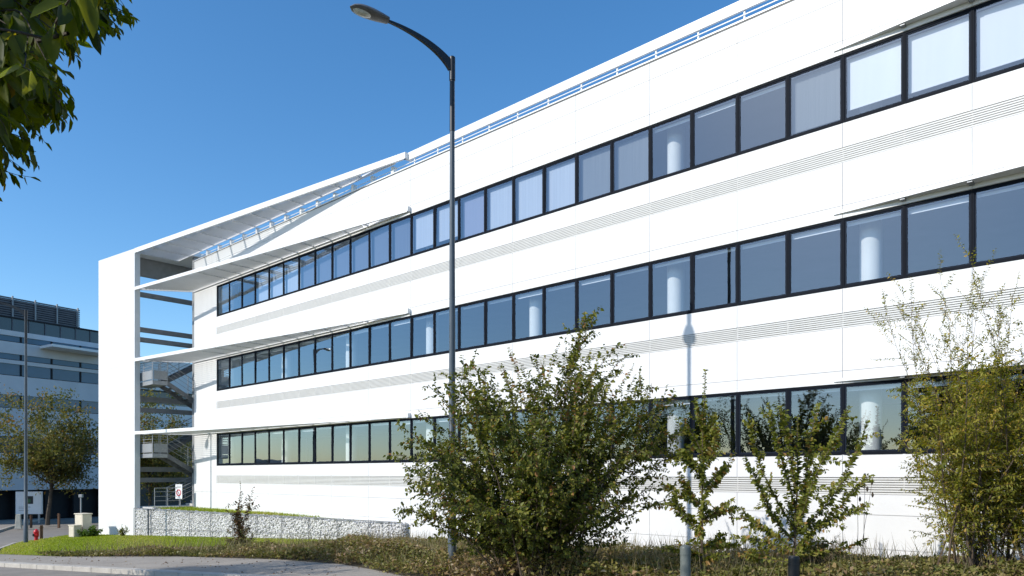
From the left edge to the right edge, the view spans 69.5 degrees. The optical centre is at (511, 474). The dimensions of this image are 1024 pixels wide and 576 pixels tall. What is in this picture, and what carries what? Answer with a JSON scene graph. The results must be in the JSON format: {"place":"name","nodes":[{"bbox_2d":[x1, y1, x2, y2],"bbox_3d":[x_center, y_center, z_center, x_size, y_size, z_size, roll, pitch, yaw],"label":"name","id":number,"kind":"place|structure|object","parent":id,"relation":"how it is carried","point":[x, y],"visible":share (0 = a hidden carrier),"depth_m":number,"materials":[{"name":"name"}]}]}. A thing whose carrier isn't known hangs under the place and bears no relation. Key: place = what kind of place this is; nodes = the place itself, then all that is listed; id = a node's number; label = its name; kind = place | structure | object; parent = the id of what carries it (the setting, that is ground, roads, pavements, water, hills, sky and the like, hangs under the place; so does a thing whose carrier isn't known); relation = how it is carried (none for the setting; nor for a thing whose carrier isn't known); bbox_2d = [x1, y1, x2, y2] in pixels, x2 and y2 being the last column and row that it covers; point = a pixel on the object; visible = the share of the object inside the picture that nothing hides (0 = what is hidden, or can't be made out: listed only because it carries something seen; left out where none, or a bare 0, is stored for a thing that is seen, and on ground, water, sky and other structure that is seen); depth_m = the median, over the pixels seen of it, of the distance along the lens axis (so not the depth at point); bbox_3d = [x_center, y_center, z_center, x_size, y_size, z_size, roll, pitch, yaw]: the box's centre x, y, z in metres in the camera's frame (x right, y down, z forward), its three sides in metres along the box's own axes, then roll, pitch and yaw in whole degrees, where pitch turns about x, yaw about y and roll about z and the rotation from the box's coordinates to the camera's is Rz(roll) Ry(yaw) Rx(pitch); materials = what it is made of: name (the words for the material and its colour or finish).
{"place":"outdoors","nodes":[
{"label":"outdoors","id":0,"kind":"place"},
{"bbox_2d":[0,518,37,528],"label":"side pavement","id":1,"kind":"structure","parent":0,"point":[6,523],"depth_m":62.23,"materials":[{"name":"concrete"}]},
{"bbox_2d":[16,492,42,522],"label":"sign board","id":2,"kind":"object","parent":1,"relation":"on","point":[35,504],"visible":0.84,"depth_m":61.41,"materials":[{"name":"metal"}]},
{"bbox_2d":[0,295,191,519],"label":"office block","id":3,"kind":"structure","parent":1,"relation":"on","point":[62,349],"depth_m":69.29,"materials":[{"name":"metal"}]},
{"bbox_2d":[0,394,20,408],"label":"window","id":4,"kind":"structure","parent":3,"relation":"in","point":[16,399],"depth_m":65.63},
{"bbox_2d":[0,363,20,376],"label":"window","id":5,"kind":"structure","parent":3,"relation":"in","point":[5,368],"depth_m":65.76,"materials":[{"name":"glass"}]},
{"bbox_2d":[21,396,51,410],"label":"window","id":6,"kind":"structure","parent":3,"relation":"in","point":[31,397],"depth_m":67.52,"materials":[{"name":"glass"}]},
{"bbox_2d":[21,365,51,379],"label":"window","id":7,"kind":"structure","parent":3,"relation":"in","point":[32,372],"depth_m":67.66,"materials":[{"name":"glass"}]},
{"bbox_2d":[21,355,51,364],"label":"window","id":8,"kind":"structure","parent":3,"relation":"in","point":[29,358],"depth_m":67.66,"materials":[{"name":"glass"}]},
{"bbox_2d":[52,398,80,412],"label":"window","id":9,"kind":"structure","parent":3,"relation":"in","point":[73,402],"depth_m":69.83,"materials":[{"name":"glass"}]},
{"bbox_2d":[52,368,80,382],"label":"window","id":10,"kind":"structure","parent":3,"relation":"in","point":[57,374],"depth_m":69.83,"materials":[{"name":"glass"}]},
{"bbox_2d":[52,359,80,367],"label":"window","id":11,"kind":"structure","parent":3,"relation":"in","point":[54,362],"depth_m":69.83,"materials":[{"name":"glass"}]},
{"bbox_2d":[81,401,98,413],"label":"window","id":12,"kind":"structure","parent":3,"relation":"in","point":[83,403],"depth_m":71.80,"materials":[{"name":"glass"}]},
{"bbox_2d":[81,372,98,384],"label":"window","id":13,"kind":"structure","parent":3,"relation":"in","point":[91,378],"depth_m":71.64,"materials":[{"name":"glass"}]},
{"bbox_2d":[0,516,98,546],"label":"side road","id":14,"kind":"structure","parent":0,"point":[10,536],"depth_m":54.81,"materials":[{"name":"asphalt"}]},
{"bbox_2d":[0,384,98,524],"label":"tree","id":15,"kind":"object","parent":14,"relation":"on","point":[50,456],"visible":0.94,"depth_m":58.24,"materials":[{"name":"green plant"}]},
{"bbox_2d":[0,567,145,575],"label":"road","id":16,"kind":"structure","parent":0,"point":[7,571],"depth_m":20.86,"materials":[{"name":"asphalt"}]},
{"bbox_2d":[0,561,277,575],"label":"kerb","id":17,"kind":"structure","parent":16,"relation":"on","point":[129,571],"depth_m":20.21,"materials":[{"name":"concrete"}]},
{"bbox_2d":[0,534,329,555],"bbox_3d":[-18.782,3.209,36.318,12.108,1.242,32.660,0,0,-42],"label":"lawn","id":18,"kind":"structure","parent":0,"point":[79,549],"depth_m":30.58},
{"bbox_2d":[0,302,27,542],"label":"street lamp","id":19,"kind":"object","parent":18,"relation":"on","point":[24,313],"visible":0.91,"depth_m":35.94,"materials":[{"name":"metal"}]},
{"bbox_2d":[74,513,92,531],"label":"utility cabinet","id":20,"kind":"object","parent":18,"relation":"on","point":[84,520],"visible":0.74,"depth_m":41.36,"materials":[{"name":"beige stone"}]},
{"bbox_2d":[76,525,102,536],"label":"shrub","id":21,"kind":"object","parent":18,"relation":"on","point":[93,530],"visible":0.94,"depth_m":40.90,"materials":[{"name":"green plant"}]},
{"bbox_2d":[135,508,407,539],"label":"gabion wall","id":22,"kind":"structure","parent":18,"relation":"on","point":[160,522],"depth_m":34.30,"materials":[{"name":"stone"}]},
{"bbox_2d":[0,554,400,575],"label":"footpath","id":23,"kind":"structure","parent":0,"point":[278,566],"depth_m":20.87,"materials":[{"name":"concrete"}]},
{"bbox_2d":[6,516,401,575],"bbox_3d":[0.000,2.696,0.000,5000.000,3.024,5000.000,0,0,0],"label":"ground","id":24,"kind":"structure","parent":0,"point":[145,556],"depth_m":27.38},
{"bbox_2d":[0,0,138,201],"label":"tree","id":25,"kind":"object","parent":24,"relation":"on","point":[36,36],"visible":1,"depth_m":3.39,"materials":[{"name":"green plant"}]},
{"bbox_2d":[85,380,191,505],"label":"tree","id":26,"kind":"object","parent":24,"relation":"on","point":[153,462],"visible":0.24,"depth_m":59.66,"materials":[{"name":"green plant"}]},
{"bbox_2d":[99,0,1023,559],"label":"office building","id":27,"kind":"structure","parent":24,"relation":"on","point":[751,212],"depth_m":22.25,"materials":[{"name":"paint"}]},
{"bbox_2d":[217,433,231,465],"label":"window","id":28,"kind":"structure","parent":27,"relation":"in","point":[225,436],"depth_m":39.56,"materials":[{"name":"clear glass"}]},
{"bbox_2d":[217,357,231,390],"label":"window","id":29,"kind":"structure","parent":27,"relation":"in","point":[224,364],"depth_m":39.56,"materials":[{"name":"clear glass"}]},
{"bbox_2d":[217,282,231,316],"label":"window","id":30,"kind":"structure","parent":27,"relation":"in","point":[224,290],"depth_m":39.56,"materials":[{"name":"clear glass"}]},
{"bbox_2d":[229,354,243,388],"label":"window","id":31,"kind":"structure","parent":27,"relation":"in","point":[230,387],"depth_m":38.58,"materials":[{"name":"clear glass"}]},
{"bbox_2d":[229,277,243,312],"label":"window","id":32,"kind":"structure","parent":27,"relation":"in","point":[240,278],"depth_m":38.62,"materials":[{"name":"clear glass"}]},
{"bbox_2d":[254,430,270,464],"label":"window","id":33,"kind":"structure","parent":27,"relation":"in","point":[261,431],"depth_m":36.75,"materials":[{"name":"clear glass"}]},
{"bbox_2d":[254,348,270,384],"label":"window","id":34,"kind":"structure","parent":27,"relation":"in","point":[266,349],"depth_m":36.78,"materials":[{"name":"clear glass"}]},
{"bbox_2d":[254,267,270,304],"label":"window","id":35,"kind":"structure","parent":27,"relation":"in","point":[263,278],"depth_m":36.75,"materials":[{"name":"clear glass"}]},
{"bbox_2d":[268,262,285,300],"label":"window","id":36,"kind":"structure","parent":27,"relation":"in","point":[277,273],"depth_m":35.84,"materials":[{"name":"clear glass"}]},
{"bbox_2d":[283,427,300,464],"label":"window","id":37,"kind":"structure","parent":27,"relation":"in","point":[288,429],"depth_m":34.96,"materials":[{"name":"clear glass"}]},
{"bbox_2d":[283,341,300,379],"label":"window","id":38,"kind":"structure","parent":27,"relation":"in","point":[297,342],"depth_m":34.92,"materials":[{"name":"clear glass"}]},
{"bbox_2d":[283,256,300,295],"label":"window","id":39,"kind":"structure","parent":27,"relation":"in","point":[293,267],"depth_m":34.90,"materials":[{"name":"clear glass"}]},
{"bbox_2d":[298,338,314,377],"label":"window","id":40,"kind":"structure","parent":27,"relation":"in","point":[311,339],"depth_m":33.86,"materials":[{"name":"clear glass"}]},
{"bbox_2d":[299,426,314,463],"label":"window","id":41,"kind":"structure","parent":27,"relation":"in","point":[304,429],"depth_m":33.92,"materials":[{"name":"clear glass"}]},
{"bbox_2d":[298,250,317,291],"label":"window","id":42,"kind":"structure","parent":27,"relation":"in","point":[308,262],"depth_m":33.98,"materials":[{"name":"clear glass"}]},
{"bbox_2d":[314,425,331,463],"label":"window","id":43,"kind":"structure","parent":27,"relation":"in","point":[327,426],"depth_m":33.05,"materials":[{"name":"clear glass"}]},
{"bbox_2d":[314,334,331,374],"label":"window","id":44,"kind":"structure","parent":27,"relation":"in","point":[316,373],"depth_m":33.09,"materials":[{"name":"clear glass"}]},
{"bbox_2d":[315,244,334,285],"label":"window","id":45,"kind":"structure","parent":27,"relation":"in","point":[325,257],"depth_m":33.09,"materials":[{"name":"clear glass"}]},
{"bbox_2d":[331,423,349,463],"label":"window","id":46,"kind":"structure","parent":27,"relation":"in","point":[341,425],"depth_m":32.15,"materials":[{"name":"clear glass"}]},
{"bbox_2d":[331,330,349,371],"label":"window","id":47,"kind":"structure","parent":27,"relation":"in","point":[347,368],"depth_m":32.18,"materials":[{"name":"clear glass"}]},
{"bbox_2d":[331,237,352,280],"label":"window","id":48,"kind":"structure","parent":27,"relation":"in","point":[343,250],"depth_m":32.17,"materials":[{"name":"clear glass"}]},
{"bbox_2d":[350,422,371,462],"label":"window","id":49,"kind":"structure","parent":27,"relation":"in","point":[367,423],"depth_m":31.29,"materials":[{"name":"clear glass"}]},
{"bbox_2d":[350,325,371,368],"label":"window","id":50,"kind":"structure","parent":27,"relation":"in","point":[367,330],"depth_m":31.24,"materials":[{"name":"clear glass"}]},
{"bbox_2d":[350,230,371,274],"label":"window","id":51,"kind":"structure","parent":27,"relation":"in","point":[361,245],"depth_m":31.27,"materials":[{"name":"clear glass"}]},
{"bbox_2d":[369,420,388,462],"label":"window","id":52,"kind":"structure","parent":27,"relation":"in","point":[384,422],"depth_m":30.45,"materials":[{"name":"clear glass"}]},
{"bbox_2d":[369,321,388,365],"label":"window","id":53,"kind":"structure","parent":27,"relation":"in","point":[383,362],"depth_m":30.45,"materials":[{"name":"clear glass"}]},
{"bbox_2d":[369,223,388,269],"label":"window","id":54,"kind":"structure","parent":27,"relation":"in","point":[381,237],"depth_m":30.40,"materials":[{"name":"blue glass"}]},
{"bbox_2d":[389,418,410,462],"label":"window","id":55,"kind":"structure","parent":27,"relation":"in","point":[408,421],"depth_m":29.57,"materials":[{"name":"clear glass"}]},
{"bbox_2d":[389,316,410,362],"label":"window","id":56,"kind":"structure","parent":27,"relation":"in","point":[409,317],"depth_m":29.50,"materials":[{"name":"clear glass"}]},
{"bbox_2d":[389,214,413,262],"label":"window","id":57,"kind":"structure","parent":27,"relation":"in","point":[402,231],"depth_m":29.43,"materials":[{"name":"blue glass"}]},
{"bbox_2d":[411,416,433,461],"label":"window","id":58,"kind":"structure","parent":27,"relation":"in","point":[412,419],"depth_m":28.70,"materials":[{"name":"clear glass"}]},
{"bbox_2d":[411,311,433,358],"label":"window","id":59,"kind":"structure","parent":27,"relation":"in","point":[431,312],"depth_m":28.48,"materials":[{"name":"clear glass"}]},
{"bbox_2d":[411,206,433,256],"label":"window","id":60,"kind":"structure","parent":27,"relation":"in","point":[424,224],"depth_m":28.50,"materials":[{"name":"blue glass"}]},
{"bbox_2d":[434,305,458,354],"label":"window","id":61,"kind":"structure","parent":27,"relation":"in","point":[445,309],"depth_m":27.66,"materials":[{"name":"clear glass"}]},
{"bbox_2d":[434,197,458,249],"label":"window","id":62,"kind":"structure","parent":27,"relation":"in","point":[444,212],"depth_m":27.69,"materials":[{"name":"blue glass"}]},
{"bbox_2d":[459,299,484,350],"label":"window","id":63,"kind":"structure","parent":27,"relation":"in","point":[480,301],"depth_m":26.65,"materials":[{"name":"clear glass"}]},
{"bbox_2d":[458,187,487,241],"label":"window","id":64,"kind":"structure","parent":27,"relation":"in","point":[473,207],"depth_m":26.68,"materials":[{"name":"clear glass"}]},
{"bbox_2d":[485,293,512,346],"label":"window","id":65,"kind":"structure","parent":27,"relation":"in","point":[511,294],"depth_m":25.71,"materials":[{"name":"clear glass"}]},
{"bbox_2d":[485,177,512,233],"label":"window","id":66,"kind":"structure","parent":27,"relation":"in","point":[500,198],"depth_m":25.77,"materials":[{"name":"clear glass"}]},
{"bbox_2d":[513,286,542,342],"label":"window","id":67,"kind":"structure","parent":27,"relation":"in","point":[538,288],"depth_m":24.88,"materials":[{"name":"clear glass"}]},
{"bbox_2d":[513,166,542,224],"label":"window","id":68,"kind":"structure","parent":27,"relation":"in","point":[530,188],"depth_m":24.86,"materials":[{"name":"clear glass"}]},
{"bbox_2d":[543,279,575,337],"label":"window","id":69,"kind":"structure","parent":27,"relation":"in","point":[573,280],"depth_m":23.97,"materials":[{"name":"clear glass"}]},
{"bbox_2d":[543,153,575,215],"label":"window","id":70,"kind":"structure","parent":27,"relation":"in","point":[561,178],"depth_m":23.93,"materials":[{"name":"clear glass"}]},
{"bbox_2d":[576,271,611,330],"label":"window","id":71,"kind":"structure","parent":27,"relation":"in","point":[609,272],"depth_m":22.91,"materials":[{"name":"clear glass"}]},
{"bbox_2d":[576,140,611,205],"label":"window","id":72,"kind":"structure","parent":27,"relation":"in","point":[596,167],"depth_m":23.02,"materials":[{"name":"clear glass"}]},
{"bbox_2d":[612,262,649,325],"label":"window","id":73,"kind":"structure","parent":27,"relation":"in","point":[614,323],"depth_m":22.04,"materials":[{"name":"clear glass"}]},
{"bbox_2d":[612,126,649,193],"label":"window","id":74,"kind":"structure","parent":27,"relation":"in","point":[633,155],"depth_m":22.10,"materials":[{"name":"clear glass"}]},
{"bbox_2d":[650,396,691,457],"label":"window","id":75,"kind":"structure","parent":27,"relation":"in","point":[685,400],"depth_m":20.97,"materials":[{"name":"clear glass"}]},
{"bbox_2d":[650,253,691,319],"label":"window","id":76,"kind":"structure","parent":27,"relation":"in","point":[652,263],"depth_m":21.11,"materials":[{"name":"black metal"}]},
{"bbox_2d":[650,111,691,182],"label":"window","id":77,"kind":"structure","parent":27,"relation":"in","point":[678,117],"depth_m":21.13,"materials":[{"name":"black metal"}]},
{"bbox_2d":[692,392,737,457],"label":"window","id":78,"kind":"structure","parent":27,"relation":"in","point":[724,396],"depth_m":19.96,"materials":[{"name":"black metal"}]},
{"bbox_2d":[692,242,737,312],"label":"window","id":79,"kind":"structure","parent":27,"relation":"in","point":[735,245],"depth_m":20.14,"materials":[{"name":"black metal"}]},
{"bbox_2d":[692,94,737,169],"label":"window","id":80,"kind":"structure","parent":27,"relation":"in","point":[735,96],"depth_m":20.15,"materials":[{"name":"black metal"}]},
{"bbox_2d":[738,388,787,456],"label":"window","id":81,"kind":"structure","parent":27,"relation":"in","point":[776,391],"depth_m":19.39,"materials":[{"name":"black metal"}]},
{"bbox_2d":[738,231,787,305],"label":"window","id":82,"kind":"structure","parent":27,"relation":"in","point":[785,233],"depth_m":19.23,"materials":[{"name":"black metal"}]},
{"bbox_2d":[738,75,787,154],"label":"window","id":83,"kind":"structure","parent":27,"relation":"in","point":[785,78],"depth_m":19.23,"materials":[{"name":"black metal"}]},
{"bbox_2d":[788,384,842,455],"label":"window","id":84,"kind":"structure","parent":27,"relation":"in","point":[839,452],"depth_m":18.27,"materials":[{"name":"black metal"}]},
{"bbox_2d":[788,219,842,297],"bbox_3d":[7.544,-5.337,18.351,1.346,1.698,0.215,0,0,43],"label":"window","id":85,"kind":"structure","parent":27,"relation":"in","point":[840,227],"depth_m":18.32,"materials":[{"name":"black glass"}]},
{"bbox_2d":[788,55,842,139],"bbox_3d":[7.552,-9.313,18.359,1.346,1.664,0.238,0,0,43],"label":"window","id":86,"kind":"structure","parent":27,"relation":"in","point":[817,96],"depth_m":18.41,"materials":[{"name":"glass"}]},
{"bbox_2d":[843,379,903,454],"bbox_3d":[8.540,-1.331,17.437,1.346,1.719,0.215,0,0,43],"label":"window","id":87,"kind":"structure","parent":27,"relation":"in","point":[886,451],"depth_m":17.44,"materials":[{"name":"black metal"}]},
{"bbox_2d":[843,205,903,288],"bbox_3d":[8.540,-5.337,17.437,1.346,1.698,0.215,0,0,43],"label":"window","id":88,"kind":"structure","parent":27,"relation":"in","point":[845,220],"depth_m":17.45,"materials":[{"name":"black glass"}]},
{"bbox_2d":[843,32,903,122],"bbox_3d":[8.540,-9.313,17.437,1.346,1.664,0.215,0,0,43],"label":"window","id":89,"kind":"structure","parent":27,"relation":"in","point":[877,75],"depth_m":17.50,"materials":[{"name":"white glass"}]},
{"bbox_2d":[904,375,971,453],"bbox_3d":[9.534,-1.331,16.524,1.346,1.719,0.215,0,0,43],"label":"window","id":90,"kind":"structure","parent":27,"relation":"in","point":[935,383],"depth_m":16.72,"materials":[{"name":"black glass"}]},
{"bbox_2d":[904,189,971,278],"bbox_3d":[9.534,-5.337,16.524,1.346,1.698,0.215,0,0,43],"label":"window","id":91,"kind":"structure","parent":27,"relation":"in","point":[969,192],"depth_m":16.54,"materials":[{"name":"black glass"}]},
{"bbox_2d":[904,7,971,103],"bbox_3d":[9.534,-9.313,16.524,1.346,1.664,0.215,0,0,43],"label":"window","id":92,"kind":"structure","parent":27,"relation":"in","point":[943,54],"depth_m":16.57,"materials":[{"name":"white glass"}]},
{"bbox_2d":[972,178,1023,266],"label":"window","id":93,"kind":"structure","parent":27,"relation":"in","point":[974,191],"depth_m":15.88,"materials":[{"name":"black glass"}]},
{"bbox_2d":[972,0,1023,82],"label":"window","id":94,"kind":"structure","parent":27,"relation":"in","point":[998,31],"depth_m":15.83,"materials":[{"name":"white glass"}]},
{"bbox_2d":[0,0,784,363],"label":"sky","id":95,"kind":"structure","parent":0,"point":[202,111],"materials":[{"name":"blue"}]},
{"bbox_2d":[77,553,878,575],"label":"soil","id":96,"kind":"structure","parent":0,"point":[351,564],"depth_m":20.31,"materials":[{"name":"soil"}]},
{"bbox_2d":[225,483,259,543],"bbox_3d":[-10.118,1.509,27.767,1.021,2.528,1.440,0,0,24],"label":"shrub","id":97,"kind":"object","parent":96,"relation":"on","point":[237,521],"visible":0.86,"depth_m":27.59,"materials":[{"name":"green plant"}]},
{"bbox_2d":[350,4,456,572],"bbox_3d":[-2.368,-3.925,16.433,2.535,12.355,0.390,0,0,-30],"label":"street lamp","id":98,"kind":"object","parent":96,"relation":"on","point":[371,14],"visible":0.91,"depth_m":16.94,"materials":[{"name":"metal"}]},
{"bbox_2d":[35,534,1023,575],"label":"ground cover","id":99,"kind":"object","parent":96,"relation":"on","point":[868,567],"visible":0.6,"depth_m":15.89,"materials":[{"name":"green plant"}]},
{"bbox_2d":[38,527,1023,575],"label":"dry grass","id":100,"kind":"structure","parent":96,"relation":"on","point":[380,537],"depth_m":17.36,"materials":[{"name":"plant"}]},
{"bbox_2d":[383,307,697,575],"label":"bush","id":101,"kind":"object","parent":96,"relation":"on","point":[543,510],"visible":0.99,"depth_m":14.78,"materials":[{"name":"green plant"}]},
{"bbox_2d":[680,545,690,575],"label":"bollard","id":102,"kind":"object","parent":96,"relation":"on","point":[685,560],"visible":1,"depth_m":11.98,"materials":[{"name":"metal"}]},
{"bbox_2d":[656,369,743,568],"bbox_3d":[3.683,-0.013,14.633,1.545,4.126,1.423,0,0,36],"label":"sapling","id":103,"kind":"object","parent":96,"relation":"on","point":[709,429],"visible":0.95,"depth_m":14.51,"materials":[{"name":"green plant"}]},
{"bbox_2d":[788,555,799,575],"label":"bollard","id":104,"kind":"object","parent":96,"relation":"on","point":[793,565],"visible":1,"depth_m":10.93,"materials":[{"name":"metal"}]},
{"bbox_2d":[729,401,881,568],"bbox_3d":[5.604,0.497,13.905,2.877,3.791,1.363,0,0,0],"label":"sapling","id":105,"kind":"object","parent":96,"relation":"on","point":[800,508],"visible":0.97,"depth_m":13.98,"materials":[{"name":"green plant"}]},
{"bbox_2d":[784,532,857,572],"bbox_3d":[6.009,1.574,14.257,1.218,1.022,1.270,0,0,40],"label":"weed","id":106,"kind":"object","parent":96,"relation":"on","point":[820,559],"visible":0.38,"depth_m":14.15,"materials":[{"name":"green plant"}]},
{"bbox_2d":[862,234,1023,565],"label":"wispy shrub","id":107,"kind":"object","parent":96,"relation":"on","point":[1002,316],"visible":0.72,"depth_m":13.22,"materials":[{"name":"green plant"}]},
{"bbox_2d":[886,340,1023,574],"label":"willow shrub","id":108,"kind":"object","parent":96,"relation":"on","point":[965,520],"visible":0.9,"depth_m":12.52,"materials":[{"name":"green plant"}]},
{"bbox_2d":[888,349,1023,568],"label":"willow shrub","id":109,"kind":"object","parent":96,"relation":"on","point":[1000,445],"visible":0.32,"depth_m":12.88,"materials":[{"name":"green plant"}]},
{"label":"terrace","id":110,"kind":"structure","parent":0,"visible":0},
{"bbox_2d":[153,506,319,516],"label":"terrace grass","id":111,"kind":"structure","parent":110,"relation":"on","point":[194,508],"depth_m":37.35,"materials":[{"name":"plant"}]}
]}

